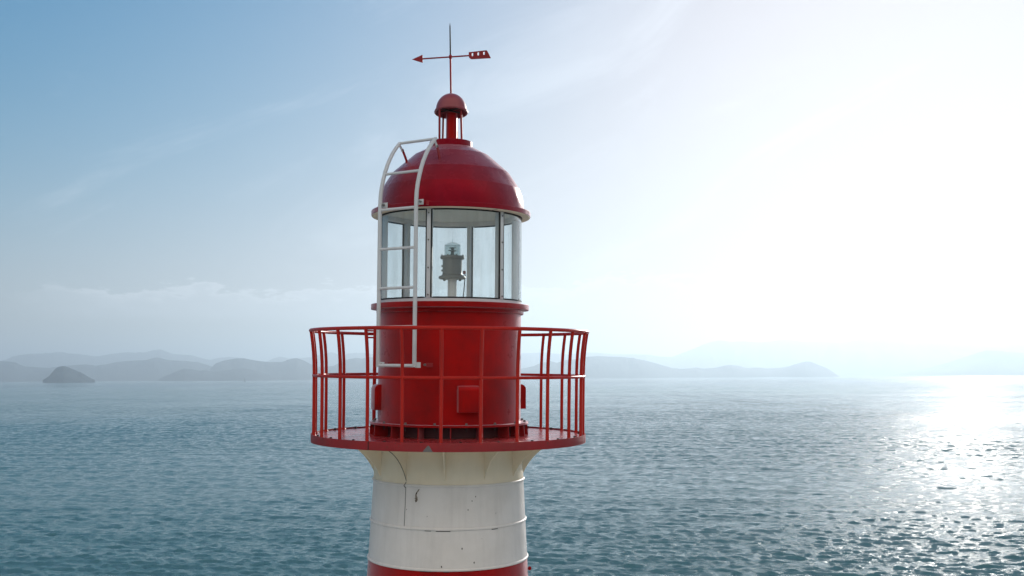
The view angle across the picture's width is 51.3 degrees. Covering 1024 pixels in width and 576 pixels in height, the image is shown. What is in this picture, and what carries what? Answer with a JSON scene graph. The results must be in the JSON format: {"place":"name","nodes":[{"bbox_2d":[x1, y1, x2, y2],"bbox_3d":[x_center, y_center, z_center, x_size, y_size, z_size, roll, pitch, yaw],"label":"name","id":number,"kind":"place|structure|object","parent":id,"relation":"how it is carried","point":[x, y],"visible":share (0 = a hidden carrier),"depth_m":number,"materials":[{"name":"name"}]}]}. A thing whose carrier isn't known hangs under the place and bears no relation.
{"place":"outdoors","nodes":[
{"label":"outdoors","id":0,"kind":"place"},
{"bbox_2d":[43,366,94,382],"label":"island","id":1,"kind":"structure","parent":0,"point":[62,374],"depth_m":4648.17,"materials":[{"name":"grey stone"}]},
{"bbox_2d":[0,358,211,381],"bbox_3d":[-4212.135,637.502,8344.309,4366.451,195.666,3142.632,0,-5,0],"label":"hills","id":2,"kind":"structure","parent":0,"point":[154,369],"depth_m":8432.94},
{"bbox_2d":[158,368,275,380],"bbox_3d":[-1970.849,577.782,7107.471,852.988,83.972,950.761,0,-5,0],"label":"hills","id":3,"kind":"structure","parent":0,"point":[241,374],"depth_m":6888.91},
{"bbox_2d":[0,375,1023,575],"bbox_3d":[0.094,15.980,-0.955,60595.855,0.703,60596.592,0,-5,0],"label":"sea","id":4,"kind":"structure","parent":0,"point":[832,476],"depth_m":165.17,"materials":[{"name":"teal liquid"}]},
{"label":"breakwater","id":5,"kind":"structure","parent":4,"relation":"in","visible":0},
{"bbox_2d":[309,26,588,575],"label":"lighthouse","id":6,"kind":"object","parent":5,"relation":"on","point":[449,444],"visible":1,"depth_m":12.18,"materials":[{"name":"red paint"}]},
{"bbox_2d":[439,243,465,296],"bbox_3d":[-0.729,-0.194,13.021,0.332,0.811,0.332,1,-4,-3],"label":"beacon lamp","id":7,"kind":"object","parent":6,"relation":"on","point":[452,269],"visible":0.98,"depth_m":12.94,"materials":[{"name":"grey metal"}]},
{"bbox_2d":[0,0,1023,361],"label":"sky","id":8,"kind":"structure","parent":0,"point":[198,178],"materials":[{"name":"blue"}]},
{"bbox_2d":[3,339,1023,375],"bbox_3d":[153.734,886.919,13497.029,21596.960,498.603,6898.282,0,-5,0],"label":"hills","id":9,"kind":"structure","parent":0,"point":[872,357],"depth_m":13510.69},
{"bbox_2d":[210,356,839,379],"bbox_3d":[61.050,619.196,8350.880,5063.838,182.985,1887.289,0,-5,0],"label":"hills","id":10,"kind":"structure","parent":0,"point":[595,367],"depth_m":7971.93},
{"bbox_2d":[883,350,1023,375],"bbox_3d":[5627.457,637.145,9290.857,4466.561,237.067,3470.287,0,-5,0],"label":"hills","id":11,"kind":"structure","parent":0,"point":[987,363],"depth_m":9592.41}
]}

